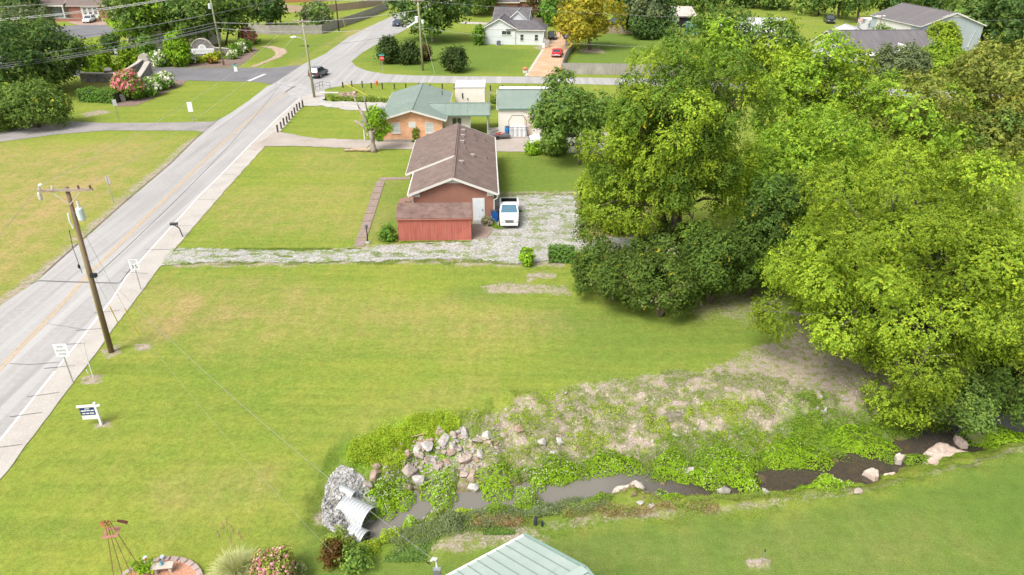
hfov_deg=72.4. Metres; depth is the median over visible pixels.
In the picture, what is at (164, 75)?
flowering shrub
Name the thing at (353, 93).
bank rubble
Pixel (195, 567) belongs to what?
edging block
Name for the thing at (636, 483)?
rock slab
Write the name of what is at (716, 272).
thicket
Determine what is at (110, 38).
conifer shrub
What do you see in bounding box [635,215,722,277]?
thicket
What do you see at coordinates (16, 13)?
evergreen tree
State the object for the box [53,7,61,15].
front door
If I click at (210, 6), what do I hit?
utility pole
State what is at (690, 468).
boulder
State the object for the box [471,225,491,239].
concrete patio
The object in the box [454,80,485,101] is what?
storage trailer
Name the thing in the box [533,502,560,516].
water plant mound
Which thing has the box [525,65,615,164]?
leafy tree
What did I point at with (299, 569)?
bush
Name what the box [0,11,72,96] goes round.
evergreen tree
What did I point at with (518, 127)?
swing frame
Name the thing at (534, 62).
driveway edging
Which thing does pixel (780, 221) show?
vine covered tree
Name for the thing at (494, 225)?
bank weeds
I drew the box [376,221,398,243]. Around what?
round shrub
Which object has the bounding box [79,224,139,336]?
guy wire
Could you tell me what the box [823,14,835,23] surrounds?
pickup truck
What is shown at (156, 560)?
edging block
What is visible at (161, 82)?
flowering shrub
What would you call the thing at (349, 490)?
corrugated pipe
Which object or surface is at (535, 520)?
plastic debris
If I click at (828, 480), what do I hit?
water plant mound
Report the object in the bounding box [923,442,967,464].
rock slab
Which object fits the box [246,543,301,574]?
rose bush
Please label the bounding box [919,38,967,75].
round shrub
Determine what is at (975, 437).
rock slab
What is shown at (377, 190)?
path slab
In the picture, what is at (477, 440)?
boulder
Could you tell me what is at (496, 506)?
water plant mound
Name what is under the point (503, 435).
boulder
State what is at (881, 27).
round shrub
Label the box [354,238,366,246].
path slab
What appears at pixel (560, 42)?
overhead cable
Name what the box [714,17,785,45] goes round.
white house
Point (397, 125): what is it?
window
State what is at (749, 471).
water plant mound
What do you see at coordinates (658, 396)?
bank weeds
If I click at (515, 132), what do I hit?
storage tote
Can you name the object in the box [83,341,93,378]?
marker post
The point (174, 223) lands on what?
mailbox
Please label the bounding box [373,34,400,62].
round shrub
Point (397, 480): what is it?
water plant mound
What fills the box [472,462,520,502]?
water plant mound
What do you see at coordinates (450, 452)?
boulder
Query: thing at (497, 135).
junk pile
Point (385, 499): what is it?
water plant mound
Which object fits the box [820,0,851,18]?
leafy tree
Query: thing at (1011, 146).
leafy tree
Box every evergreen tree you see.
[0,0,42,20]
[0,0,56,30]
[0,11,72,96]
[6,12,99,88]
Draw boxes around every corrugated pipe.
[335,495,377,527]
[338,484,357,497]
[347,524,371,541]
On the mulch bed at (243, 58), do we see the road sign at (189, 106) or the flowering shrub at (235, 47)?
the flowering shrub at (235, 47)
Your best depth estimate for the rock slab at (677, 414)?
38.74 m
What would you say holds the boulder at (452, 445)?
on the ground at (312, 362)
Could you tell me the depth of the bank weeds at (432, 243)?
56.30 m
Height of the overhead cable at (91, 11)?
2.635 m
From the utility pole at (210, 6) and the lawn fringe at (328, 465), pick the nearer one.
the lawn fringe at (328, 465)
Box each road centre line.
[0,88,291,369]
[0,89,288,366]
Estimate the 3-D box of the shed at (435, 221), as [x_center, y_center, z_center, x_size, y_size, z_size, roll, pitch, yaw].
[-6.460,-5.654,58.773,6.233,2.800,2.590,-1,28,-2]
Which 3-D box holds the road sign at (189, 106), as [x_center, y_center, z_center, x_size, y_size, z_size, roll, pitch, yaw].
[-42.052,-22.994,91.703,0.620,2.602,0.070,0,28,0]
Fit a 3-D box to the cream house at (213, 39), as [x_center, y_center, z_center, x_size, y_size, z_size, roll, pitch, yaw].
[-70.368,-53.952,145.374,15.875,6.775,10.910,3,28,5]
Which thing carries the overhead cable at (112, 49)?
attached to the utility pole at (210, 6)
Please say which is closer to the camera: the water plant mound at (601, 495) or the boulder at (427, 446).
the water plant mound at (601, 495)
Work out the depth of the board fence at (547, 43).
144.31 m
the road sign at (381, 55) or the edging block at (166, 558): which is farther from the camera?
the road sign at (381, 55)
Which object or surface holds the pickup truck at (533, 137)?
on the concrete driveway at (505, 144)
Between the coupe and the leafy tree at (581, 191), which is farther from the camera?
the coupe
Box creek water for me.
[362,409,1023,540]
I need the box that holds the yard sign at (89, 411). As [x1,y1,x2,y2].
[76,402,102,424]
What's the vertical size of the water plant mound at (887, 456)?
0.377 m
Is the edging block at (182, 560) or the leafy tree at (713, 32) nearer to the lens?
the edging block at (182, 560)
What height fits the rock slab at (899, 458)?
0.420 m
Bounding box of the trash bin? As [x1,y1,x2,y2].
[491,208,497,221]
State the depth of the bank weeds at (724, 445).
37.22 m
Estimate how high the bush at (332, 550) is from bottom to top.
1.209 m
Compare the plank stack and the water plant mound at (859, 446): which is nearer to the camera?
the water plant mound at (859, 446)
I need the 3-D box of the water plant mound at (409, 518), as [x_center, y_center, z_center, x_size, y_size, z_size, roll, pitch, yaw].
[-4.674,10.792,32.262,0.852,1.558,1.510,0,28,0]
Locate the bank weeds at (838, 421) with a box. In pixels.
[778,383,1023,447]
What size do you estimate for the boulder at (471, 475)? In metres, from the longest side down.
0.670 x 0.566 x 0.500 m
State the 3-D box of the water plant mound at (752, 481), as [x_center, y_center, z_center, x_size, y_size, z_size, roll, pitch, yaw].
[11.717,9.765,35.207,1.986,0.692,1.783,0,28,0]
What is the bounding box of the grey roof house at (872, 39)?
[811,29,943,70]
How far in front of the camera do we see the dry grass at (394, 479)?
34.67 m
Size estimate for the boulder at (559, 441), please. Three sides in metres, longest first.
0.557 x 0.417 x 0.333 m
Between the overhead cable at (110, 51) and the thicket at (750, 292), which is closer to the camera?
the thicket at (750, 292)
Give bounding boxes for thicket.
[0,78,74,129]
[0,87,23,132]
[570,235,663,307]
[622,250,708,317]
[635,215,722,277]
[677,222,764,303]
[728,227,787,295]
[914,363,1001,439]
[958,338,1023,430]
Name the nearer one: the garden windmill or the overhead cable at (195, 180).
the garden windmill
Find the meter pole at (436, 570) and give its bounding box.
[426,557,440,574]
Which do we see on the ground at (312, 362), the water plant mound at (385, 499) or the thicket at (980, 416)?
the thicket at (980, 416)
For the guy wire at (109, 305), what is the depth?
44.23 m
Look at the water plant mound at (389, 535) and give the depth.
30.73 m
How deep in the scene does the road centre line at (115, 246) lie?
56.27 m
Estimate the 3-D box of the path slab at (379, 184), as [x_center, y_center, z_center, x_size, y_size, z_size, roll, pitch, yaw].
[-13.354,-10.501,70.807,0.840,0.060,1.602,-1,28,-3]
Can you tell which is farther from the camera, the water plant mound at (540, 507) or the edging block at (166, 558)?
the water plant mound at (540, 507)
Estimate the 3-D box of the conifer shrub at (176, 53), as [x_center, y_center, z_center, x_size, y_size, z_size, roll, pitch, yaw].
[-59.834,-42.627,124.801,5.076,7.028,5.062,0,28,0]
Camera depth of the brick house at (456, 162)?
64.14 m
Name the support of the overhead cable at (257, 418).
attached to the utility pole at (78, 212)
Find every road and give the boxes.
[0,0,999,437]
[0,56,300,83]
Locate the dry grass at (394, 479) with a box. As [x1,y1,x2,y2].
[369,474,400,499]
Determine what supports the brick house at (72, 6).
on the ground at (312, 362)
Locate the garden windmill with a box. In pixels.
[99,519,139,574]
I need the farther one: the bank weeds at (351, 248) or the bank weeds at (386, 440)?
the bank weeds at (351, 248)
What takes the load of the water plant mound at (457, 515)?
on the ground at (312, 362)
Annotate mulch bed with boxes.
[117,80,186,105]
[164,46,257,66]
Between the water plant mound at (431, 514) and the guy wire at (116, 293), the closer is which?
the water plant mound at (431, 514)
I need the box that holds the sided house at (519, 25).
[483,6,548,44]
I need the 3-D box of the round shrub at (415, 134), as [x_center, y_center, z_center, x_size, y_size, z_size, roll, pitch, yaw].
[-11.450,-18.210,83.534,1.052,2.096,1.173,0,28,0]
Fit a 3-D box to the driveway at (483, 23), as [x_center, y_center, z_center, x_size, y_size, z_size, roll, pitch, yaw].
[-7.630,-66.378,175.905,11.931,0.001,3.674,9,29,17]
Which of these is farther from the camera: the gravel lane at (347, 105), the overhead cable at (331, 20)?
the overhead cable at (331, 20)
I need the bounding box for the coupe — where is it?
[551,48,563,56]
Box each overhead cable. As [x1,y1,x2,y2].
[0,0,165,20]
[0,27,215,66]
[0,28,215,68]
[2,0,91,6]
[3,25,214,63]
[5,0,157,18]
[38,22,214,53]
[43,19,293,183]
[52,13,212,39]
[86,257,430,557]
[88,262,313,532]
[90,20,308,184]
[98,48,306,273]
[215,10,416,23]
[218,26,417,31]
[326,0,393,0]
[425,28,838,47]
[427,1,990,21]
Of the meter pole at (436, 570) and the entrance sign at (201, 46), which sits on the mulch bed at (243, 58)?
the entrance sign at (201, 46)
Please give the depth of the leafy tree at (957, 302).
35.85 m
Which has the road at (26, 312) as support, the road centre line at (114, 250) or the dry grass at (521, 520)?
the road centre line at (114, 250)
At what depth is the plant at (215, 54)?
131.40 m
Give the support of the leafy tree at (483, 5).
on the ground at (312, 362)
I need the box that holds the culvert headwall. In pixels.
[320,92,338,93]
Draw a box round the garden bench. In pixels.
[150,561,174,574]
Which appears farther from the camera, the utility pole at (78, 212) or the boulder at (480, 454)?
the utility pole at (78, 212)
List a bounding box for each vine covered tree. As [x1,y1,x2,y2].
[570,32,783,258]
[730,167,839,293]
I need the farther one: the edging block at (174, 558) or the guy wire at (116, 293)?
the guy wire at (116, 293)
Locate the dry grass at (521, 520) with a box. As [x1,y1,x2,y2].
[470,498,719,527]
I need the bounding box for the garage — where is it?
[496,86,573,134]
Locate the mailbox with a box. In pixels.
[169,222,182,236]
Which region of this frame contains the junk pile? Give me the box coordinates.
[491,132,509,139]
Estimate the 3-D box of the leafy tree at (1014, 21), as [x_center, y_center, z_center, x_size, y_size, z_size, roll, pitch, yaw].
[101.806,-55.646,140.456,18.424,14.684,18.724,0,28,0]
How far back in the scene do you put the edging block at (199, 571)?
28.78 m
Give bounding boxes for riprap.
[320,464,376,541]
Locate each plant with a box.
[125,556,157,574]
[197,55,207,62]
[203,52,213,59]
[207,56,220,63]
[210,51,220,59]
[215,50,225,58]
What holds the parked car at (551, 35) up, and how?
on the clay driveway at (546, 61)
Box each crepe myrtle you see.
[109,67,146,99]
[235,26,260,44]
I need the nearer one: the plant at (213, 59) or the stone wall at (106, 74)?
the stone wall at (106, 74)
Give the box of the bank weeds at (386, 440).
[346,408,459,478]
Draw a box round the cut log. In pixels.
[344,144,370,151]
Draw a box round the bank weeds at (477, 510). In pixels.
[371,491,614,553]
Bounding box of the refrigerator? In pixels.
[509,126,513,136]
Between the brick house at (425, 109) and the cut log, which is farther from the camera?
the brick house at (425, 109)
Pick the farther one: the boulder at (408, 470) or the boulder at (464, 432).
the boulder at (464, 432)
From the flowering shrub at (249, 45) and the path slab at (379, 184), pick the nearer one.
the path slab at (379, 184)
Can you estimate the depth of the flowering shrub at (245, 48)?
137.20 m
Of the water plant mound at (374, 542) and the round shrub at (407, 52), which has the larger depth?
the round shrub at (407, 52)
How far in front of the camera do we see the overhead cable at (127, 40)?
110.95 m
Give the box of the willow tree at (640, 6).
[613,0,680,34]
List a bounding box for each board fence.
[245,1,388,34]
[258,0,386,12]
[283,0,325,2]
[533,17,542,22]
[543,38,549,46]
[561,45,572,64]
[561,63,687,75]
[600,25,675,33]
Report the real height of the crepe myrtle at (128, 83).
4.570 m
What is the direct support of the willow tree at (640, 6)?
on the ground at (312, 362)
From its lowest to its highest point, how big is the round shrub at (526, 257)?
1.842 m
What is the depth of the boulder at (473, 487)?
34.98 m
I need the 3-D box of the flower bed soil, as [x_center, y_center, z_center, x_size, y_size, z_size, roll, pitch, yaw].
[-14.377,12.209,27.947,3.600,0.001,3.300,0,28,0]
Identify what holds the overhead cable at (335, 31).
attached to the utility pole at (417, 19)
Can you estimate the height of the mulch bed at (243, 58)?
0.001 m
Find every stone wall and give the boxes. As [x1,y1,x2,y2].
[79,53,153,81]
[119,93,125,101]
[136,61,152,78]
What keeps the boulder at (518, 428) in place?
on the ground at (312, 362)
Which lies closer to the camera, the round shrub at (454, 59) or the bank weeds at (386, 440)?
the bank weeds at (386, 440)
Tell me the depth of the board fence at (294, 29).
160.13 m
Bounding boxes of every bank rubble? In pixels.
[338,91,357,97]
[379,432,504,490]
[454,474,849,502]
[477,380,808,467]
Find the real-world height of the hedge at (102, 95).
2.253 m
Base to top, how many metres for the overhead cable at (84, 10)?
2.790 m
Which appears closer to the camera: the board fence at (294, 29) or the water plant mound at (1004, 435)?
the water plant mound at (1004, 435)
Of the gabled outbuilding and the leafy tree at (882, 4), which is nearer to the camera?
the gabled outbuilding
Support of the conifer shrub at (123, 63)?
on the ground at (312, 362)
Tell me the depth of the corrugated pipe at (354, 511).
32.72 m
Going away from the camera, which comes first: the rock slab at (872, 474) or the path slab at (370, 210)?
the rock slab at (872, 474)
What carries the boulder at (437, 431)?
on the ground at (312, 362)
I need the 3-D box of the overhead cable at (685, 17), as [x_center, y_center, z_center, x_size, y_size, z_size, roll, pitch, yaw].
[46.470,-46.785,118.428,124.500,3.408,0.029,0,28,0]
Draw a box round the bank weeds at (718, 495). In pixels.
[387,482,864,547]
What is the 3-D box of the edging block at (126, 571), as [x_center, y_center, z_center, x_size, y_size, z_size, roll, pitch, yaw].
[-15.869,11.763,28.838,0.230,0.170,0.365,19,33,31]
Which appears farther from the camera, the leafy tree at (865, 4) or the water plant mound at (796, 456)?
the leafy tree at (865, 4)
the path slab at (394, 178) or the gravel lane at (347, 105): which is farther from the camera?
the gravel lane at (347, 105)
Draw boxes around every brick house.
[24,0,122,17]
[361,83,490,141]
[399,123,498,224]
[489,0,562,13]
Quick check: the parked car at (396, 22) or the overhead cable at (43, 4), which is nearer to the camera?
the overhead cable at (43, 4)
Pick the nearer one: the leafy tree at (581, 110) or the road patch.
the leafy tree at (581, 110)
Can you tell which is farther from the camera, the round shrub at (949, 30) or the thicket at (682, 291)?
the round shrub at (949, 30)
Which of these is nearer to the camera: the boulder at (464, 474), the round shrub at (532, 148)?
the boulder at (464, 474)
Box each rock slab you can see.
[612,480,644,492]
[661,412,686,421]
[862,468,878,481]
[894,453,904,464]
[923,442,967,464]
[953,435,968,448]
[967,432,987,443]
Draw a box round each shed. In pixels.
[395,202,471,241]
[651,6,696,27]
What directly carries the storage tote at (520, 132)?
on the concrete driveway at (505, 144)
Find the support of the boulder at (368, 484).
on the ground at (312, 362)
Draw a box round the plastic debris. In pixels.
[533,516,543,526]
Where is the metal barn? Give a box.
[869,2,986,51]
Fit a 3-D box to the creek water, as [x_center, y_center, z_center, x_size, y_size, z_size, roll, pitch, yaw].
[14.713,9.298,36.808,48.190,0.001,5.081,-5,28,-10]
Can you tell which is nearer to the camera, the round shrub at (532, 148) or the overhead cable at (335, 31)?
the round shrub at (532, 148)
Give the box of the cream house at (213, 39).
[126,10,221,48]
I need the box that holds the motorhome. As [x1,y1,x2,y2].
[858,17,871,29]
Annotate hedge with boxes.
[74,86,125,103]
[546,242,575,263]
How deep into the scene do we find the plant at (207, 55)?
130.30 m
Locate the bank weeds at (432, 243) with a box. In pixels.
[211,200,572,257]
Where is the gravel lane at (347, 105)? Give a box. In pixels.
[304,99,385,110]
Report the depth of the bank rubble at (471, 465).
36.23 m
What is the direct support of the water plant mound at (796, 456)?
on the creek water
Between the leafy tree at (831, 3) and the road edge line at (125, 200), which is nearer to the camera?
the road edge line at (125, 200)
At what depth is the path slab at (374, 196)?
67.50 m
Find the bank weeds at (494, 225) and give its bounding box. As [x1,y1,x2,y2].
[400,222,502,242]
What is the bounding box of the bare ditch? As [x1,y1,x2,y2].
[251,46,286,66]
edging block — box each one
[121,568,130,574]
[152,557,160,562]
[161,556,170,560]
[170,556,179,560]
[178,557,187,562]
[185,559,194,565]
[191,563,199,570]
[195,568,202,574]
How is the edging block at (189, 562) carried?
on the ground at (312, 362)
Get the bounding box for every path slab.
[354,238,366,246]
[357,229,368,237]
[360,221,371,228]
[363,214,373,220]
[365,206,376,213]
[368,200,378,205]
[370,193,380,199]
[373,187,382,192]
[375,181,384,186]
[378,177,409,179]
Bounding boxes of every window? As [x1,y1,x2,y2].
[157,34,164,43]
[391,123,400,133]
[408,122,415,127]
[425,122,433,133]
[452,117,461,124]
[502,31,510,34]
[534,34,537,41]
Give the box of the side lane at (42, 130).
[0,120,217,141]
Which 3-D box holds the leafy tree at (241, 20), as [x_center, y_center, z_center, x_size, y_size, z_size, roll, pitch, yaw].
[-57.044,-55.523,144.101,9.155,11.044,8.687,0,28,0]
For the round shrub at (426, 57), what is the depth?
129.44 m
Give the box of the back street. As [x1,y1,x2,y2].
[6,25,118,38]
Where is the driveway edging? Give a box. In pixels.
[525,49,543,76]
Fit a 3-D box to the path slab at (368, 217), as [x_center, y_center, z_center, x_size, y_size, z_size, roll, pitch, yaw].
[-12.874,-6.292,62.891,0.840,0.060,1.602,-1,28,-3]
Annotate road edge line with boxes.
[0,371,55,440]
[42,119,217,274]
[58,98,299,366]
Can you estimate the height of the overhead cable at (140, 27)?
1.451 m
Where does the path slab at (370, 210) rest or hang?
on the ground at (312, 362)
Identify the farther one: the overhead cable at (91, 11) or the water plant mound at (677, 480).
the overhead cable at (91, 11)
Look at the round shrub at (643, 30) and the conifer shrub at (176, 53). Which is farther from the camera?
the round shrub at (643, 30)
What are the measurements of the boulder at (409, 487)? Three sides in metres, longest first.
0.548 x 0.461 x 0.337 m
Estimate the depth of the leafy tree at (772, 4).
199.78 m
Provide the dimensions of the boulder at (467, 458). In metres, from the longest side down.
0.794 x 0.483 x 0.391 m
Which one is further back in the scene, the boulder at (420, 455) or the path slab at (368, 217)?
the path slab at (368, 217)
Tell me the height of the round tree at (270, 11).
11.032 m
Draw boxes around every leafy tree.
[93,0,171,44]
[150,0,236,41]
[216,0,257,44]
[382,0,478,41]
[456,0,499,15]
[523,0,557,22]
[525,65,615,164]
[537,0,570,25]
[552,0,629,50]
[573,172,646,237]
[659,0,769,99]
[678,0,721,11]
[717,0,759,8]
[720,97,892,238]
[744,0,794,10]
[744,12,810,91]
[744,134,1023,432]
[747,28,880,145]
[783,97,867,156]
[788,0,828,15]
[818,68,981,174]
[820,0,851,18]
[836,0,880,22]
[869,0,902,10]
[884,0,923,7]
[914,0,956,9]
[932,33,1023,163]
[941,100,1023,173]
[942,0,1014,40]
[962,0,1023,46]
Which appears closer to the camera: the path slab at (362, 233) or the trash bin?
the path slab at (362, 233)
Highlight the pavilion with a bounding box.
[446,533,593,574]
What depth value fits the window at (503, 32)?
146.07 m
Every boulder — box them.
[363,481,372,488]
[369,469,378,482]
[401,463,417,477]
[404,451,411,457]
[404,483,412,492]
[411,475,424,485]
[413,444,420,453]
[415,451,423,458]
[420,441,432,453]
[424,456,431,462]
[433,464,438,470]
[435,429,444,436]
[437,432,449,445]
[442,459,450,463]
[446,449,455,455]
[449,431,455,436]
[449,442,456,449]
[458,454,471,462]
[459,471,468,477]
[461,426,468,438]
[467,469,477,482]
[467,483,478,491]
[471,438,482,443]
[476,449,484,458]
[481,430,492,438]
[500,432,507,437]
[514,424,523,432]
[534,438,545,445]
[556,437,563,445]
[682,467,693,475]
[717,486,730,494]
[853,488,862,493]
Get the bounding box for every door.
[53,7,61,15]
[472,198,484,220]
[524,116,531,134]
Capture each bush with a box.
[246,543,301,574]
[285,558,306,574]
[317,536,346,571]
[320,524,358,555]
[333,538,374,574]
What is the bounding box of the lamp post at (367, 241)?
[364,224,370,243]
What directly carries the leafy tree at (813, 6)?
on the ground at (312, 362)
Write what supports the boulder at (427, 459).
on the ground at (312, 362)
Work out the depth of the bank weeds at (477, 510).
31.45 m
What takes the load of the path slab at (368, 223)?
on the ground at (312, 362)
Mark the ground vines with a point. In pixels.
(415, 555)
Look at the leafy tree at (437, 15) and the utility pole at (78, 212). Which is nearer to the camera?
the utility pole at (78, 212)
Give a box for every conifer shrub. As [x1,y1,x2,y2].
[81,39,117,71]
[96,29,123,53]
[114,42,138,70]
[130,32,158,64]
[162,28,191,66]
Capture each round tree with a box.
[243,0,290,24]
[294,0,335,28]
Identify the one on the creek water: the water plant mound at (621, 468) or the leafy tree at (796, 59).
the water plant mound at (621, 468)
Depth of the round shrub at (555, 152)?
78.46 m
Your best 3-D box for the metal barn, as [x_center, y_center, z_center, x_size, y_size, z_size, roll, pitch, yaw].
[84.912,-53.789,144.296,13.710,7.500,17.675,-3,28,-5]
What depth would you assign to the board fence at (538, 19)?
173.72 m
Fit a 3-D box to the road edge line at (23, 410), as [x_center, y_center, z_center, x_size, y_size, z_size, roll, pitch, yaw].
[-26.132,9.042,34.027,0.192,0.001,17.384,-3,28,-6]
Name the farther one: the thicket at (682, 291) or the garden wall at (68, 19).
the garden wall at (68, 19)
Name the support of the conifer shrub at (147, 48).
on the ground at (312, 362)
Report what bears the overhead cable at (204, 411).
attached to the utility pole at (78, 212)
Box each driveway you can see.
[66,18,106,24]
[158,195,641,266]
[247,131,609,153]
[461,21,486,24]
[528,31,572,76]
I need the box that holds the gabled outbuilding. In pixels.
[832,19,862,29]
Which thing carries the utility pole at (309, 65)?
on the sidewalk
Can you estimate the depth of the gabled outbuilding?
143.84 m
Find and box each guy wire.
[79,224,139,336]
[92,271,119,326]
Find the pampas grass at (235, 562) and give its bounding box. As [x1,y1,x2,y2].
[204,516,260,574]
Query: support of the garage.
on the concrete driveway at (505, 144)
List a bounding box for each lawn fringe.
[313,444,348,525]
[481,445,1023,543]
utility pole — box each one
[37,184,113,352]
[208,0,224,65]
[290,19,315,97]
[335,1,339,30]
[407,0,423,70]
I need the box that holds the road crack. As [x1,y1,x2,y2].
[30,269,130,283]
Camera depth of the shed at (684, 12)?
168.66 m
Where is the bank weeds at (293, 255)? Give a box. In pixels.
[188,255,434,257]
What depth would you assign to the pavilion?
25.62 m
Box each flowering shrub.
[136,88,151,98]
[141,76,162,96]
[149,49,172,67]
[151,70,176,89]
[152,75,169,90]
[185,51,198,63]
[225,48,238,58]
[227,42,242,55]
[232,40,248,53]
[239,38,253,50]
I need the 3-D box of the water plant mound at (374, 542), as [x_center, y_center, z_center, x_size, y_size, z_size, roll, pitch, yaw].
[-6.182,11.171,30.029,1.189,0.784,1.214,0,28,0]
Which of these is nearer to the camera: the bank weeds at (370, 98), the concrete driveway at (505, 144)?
the concrete driveway at (505, 144)
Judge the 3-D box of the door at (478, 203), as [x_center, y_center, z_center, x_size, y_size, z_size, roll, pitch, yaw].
[-2.916,-6.850,61.534,1.060,2.120,0.115,-1,28,-2]
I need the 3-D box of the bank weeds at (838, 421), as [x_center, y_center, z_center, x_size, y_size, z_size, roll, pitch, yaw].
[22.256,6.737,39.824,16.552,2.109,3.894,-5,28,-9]
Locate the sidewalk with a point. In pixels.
(23, 429)
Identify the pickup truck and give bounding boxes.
[496,198,521,225]
[528,130,579,146]
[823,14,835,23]
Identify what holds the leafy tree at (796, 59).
on the ground at (312, 362)
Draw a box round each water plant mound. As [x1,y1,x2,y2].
[358,537,381,556]
[362,477,398,522]
[378,526,399,542]
[380,477,416,511]
[401,515,418,529]
[419,465,459,512]
[420,506,441,523]
[436,509,465,536]
[454,507,471,514]
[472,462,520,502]
[484,502,508,516]
[513,486,542,509]
[527,465,551,491]
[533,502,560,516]
[538,453,591,487]
[582,447,644,477]
[582,491,614,502]
[651,446,691,484]
[655,489,683,500]
[680,462,727,490]
[693,444,767,485]
[725,472,760,493]
[757,437,833,471]
[796,473,855,493]
[820,422,901,459]
[875,450,895,464]
[903,453,931,465]
[956,424,1023,447]
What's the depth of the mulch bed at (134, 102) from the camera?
103.73 m
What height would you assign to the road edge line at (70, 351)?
0.001 m
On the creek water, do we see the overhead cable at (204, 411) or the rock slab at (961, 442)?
the rock slab at (961, 442)
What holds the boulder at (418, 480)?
on the ground at (312, 362)
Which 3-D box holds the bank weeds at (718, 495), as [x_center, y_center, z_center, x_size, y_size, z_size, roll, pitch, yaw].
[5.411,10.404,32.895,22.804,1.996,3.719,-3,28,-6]
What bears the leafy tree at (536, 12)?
on the ground at (312, 362)
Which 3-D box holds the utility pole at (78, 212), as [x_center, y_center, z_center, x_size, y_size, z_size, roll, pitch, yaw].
[-24.611,-0.785,40.967,3.097,11.133,0.448,-1,28,-2]
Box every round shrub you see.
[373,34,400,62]
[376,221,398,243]
[396,38,423,64]
[411,127,419,141]
[420,43,432,61]
[437,44,470,73]
[470,24,485,45]
[479,213,494,225]
[516,246,535,266]
[523,138,543,155]
[537,135,570,157]
[628,10,674,39]
[835,59,871,88]
[870,22,895,29]
[870,39,934,81]
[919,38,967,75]
[925,17,963,51]
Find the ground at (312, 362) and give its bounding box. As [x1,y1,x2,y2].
[0,0,1023,574]
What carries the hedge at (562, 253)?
on the ground at (312, 362)
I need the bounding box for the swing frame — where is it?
[507,115,528,137]
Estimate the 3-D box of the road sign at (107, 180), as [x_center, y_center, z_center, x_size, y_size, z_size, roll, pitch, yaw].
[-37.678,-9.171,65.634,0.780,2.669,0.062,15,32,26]
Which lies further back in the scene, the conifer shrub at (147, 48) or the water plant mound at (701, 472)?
the conifer shrub at (147, 48)
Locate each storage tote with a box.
[514,126,517,136]
[518,126,522,136]
[523,126,526,136]
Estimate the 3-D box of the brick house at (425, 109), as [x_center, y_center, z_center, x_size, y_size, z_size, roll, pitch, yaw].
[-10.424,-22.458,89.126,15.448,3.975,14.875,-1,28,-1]
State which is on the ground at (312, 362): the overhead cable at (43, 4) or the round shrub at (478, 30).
the round shrub at (478, 30)
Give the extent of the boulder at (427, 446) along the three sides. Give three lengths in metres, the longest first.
0.837 x 0.681 x 0.532 m
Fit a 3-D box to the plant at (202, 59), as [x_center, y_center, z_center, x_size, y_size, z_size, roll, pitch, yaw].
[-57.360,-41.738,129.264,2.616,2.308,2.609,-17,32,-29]
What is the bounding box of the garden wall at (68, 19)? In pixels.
[55,18,101,21]
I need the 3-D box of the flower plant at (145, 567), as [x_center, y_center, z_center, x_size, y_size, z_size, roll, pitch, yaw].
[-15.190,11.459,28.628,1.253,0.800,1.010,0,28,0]
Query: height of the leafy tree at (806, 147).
11.787 m
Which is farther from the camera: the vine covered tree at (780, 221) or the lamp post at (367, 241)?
the lamp post at (367, 241)
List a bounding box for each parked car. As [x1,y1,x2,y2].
[82,14,95,22]
[392,19,403,25]
[548,31,556,38]
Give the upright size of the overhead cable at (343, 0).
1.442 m
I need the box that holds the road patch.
[273,82,317,98]
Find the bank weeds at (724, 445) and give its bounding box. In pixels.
[486,402,1023,485]
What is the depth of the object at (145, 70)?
113.20 m
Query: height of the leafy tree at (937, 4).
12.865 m
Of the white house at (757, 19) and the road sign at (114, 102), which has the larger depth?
the white house at (757, 19)
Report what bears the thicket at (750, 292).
on the ground at (312, 362)
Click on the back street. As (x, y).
(82, 30)
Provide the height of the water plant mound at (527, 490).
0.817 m
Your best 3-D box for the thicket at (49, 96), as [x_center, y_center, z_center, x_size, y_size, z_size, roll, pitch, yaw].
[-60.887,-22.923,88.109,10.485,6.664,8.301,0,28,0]
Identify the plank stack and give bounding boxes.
[488,127,497,134]
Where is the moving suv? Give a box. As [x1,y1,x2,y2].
[308,66,328,77]
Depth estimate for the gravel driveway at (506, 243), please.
57.17 m
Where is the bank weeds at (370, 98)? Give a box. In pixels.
[327,93,496,103]
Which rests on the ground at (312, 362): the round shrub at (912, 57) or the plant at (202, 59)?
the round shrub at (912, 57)
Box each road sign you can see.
[52,344,73,383]
[105,176,113,202]
[112,99,118,119]
[128,259,140,288]
[186,102,192,119]
[378,53,383,68]
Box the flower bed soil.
[127,560,195,574]
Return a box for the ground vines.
[384,524,515,562]
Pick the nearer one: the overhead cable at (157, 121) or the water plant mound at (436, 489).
the water plant mound at (436, 489)
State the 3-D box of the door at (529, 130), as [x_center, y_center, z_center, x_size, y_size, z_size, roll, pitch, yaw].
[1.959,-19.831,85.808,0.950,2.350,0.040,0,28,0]
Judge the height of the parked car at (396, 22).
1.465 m
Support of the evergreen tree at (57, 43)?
on the ground at (312, 362)
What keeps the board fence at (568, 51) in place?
on the ground at (312, 362)
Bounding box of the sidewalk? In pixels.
[0,90,324,478]
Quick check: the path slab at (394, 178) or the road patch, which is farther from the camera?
the road patch
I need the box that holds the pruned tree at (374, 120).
[354,89,394,152]
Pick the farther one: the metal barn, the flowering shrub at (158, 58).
the metal barn
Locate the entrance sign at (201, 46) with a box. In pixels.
[190,38,232,56]
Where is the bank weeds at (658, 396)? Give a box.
[453,367,816,469]
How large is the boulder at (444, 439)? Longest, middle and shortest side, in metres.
0.768 x 0.542 x 0.434 m
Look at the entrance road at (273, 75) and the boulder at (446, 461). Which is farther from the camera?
the entrance road at (273, 75)
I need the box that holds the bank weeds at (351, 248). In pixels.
[171,193,582,265]
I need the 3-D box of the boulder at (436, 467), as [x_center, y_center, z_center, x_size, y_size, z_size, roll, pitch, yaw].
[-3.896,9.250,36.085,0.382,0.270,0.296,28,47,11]

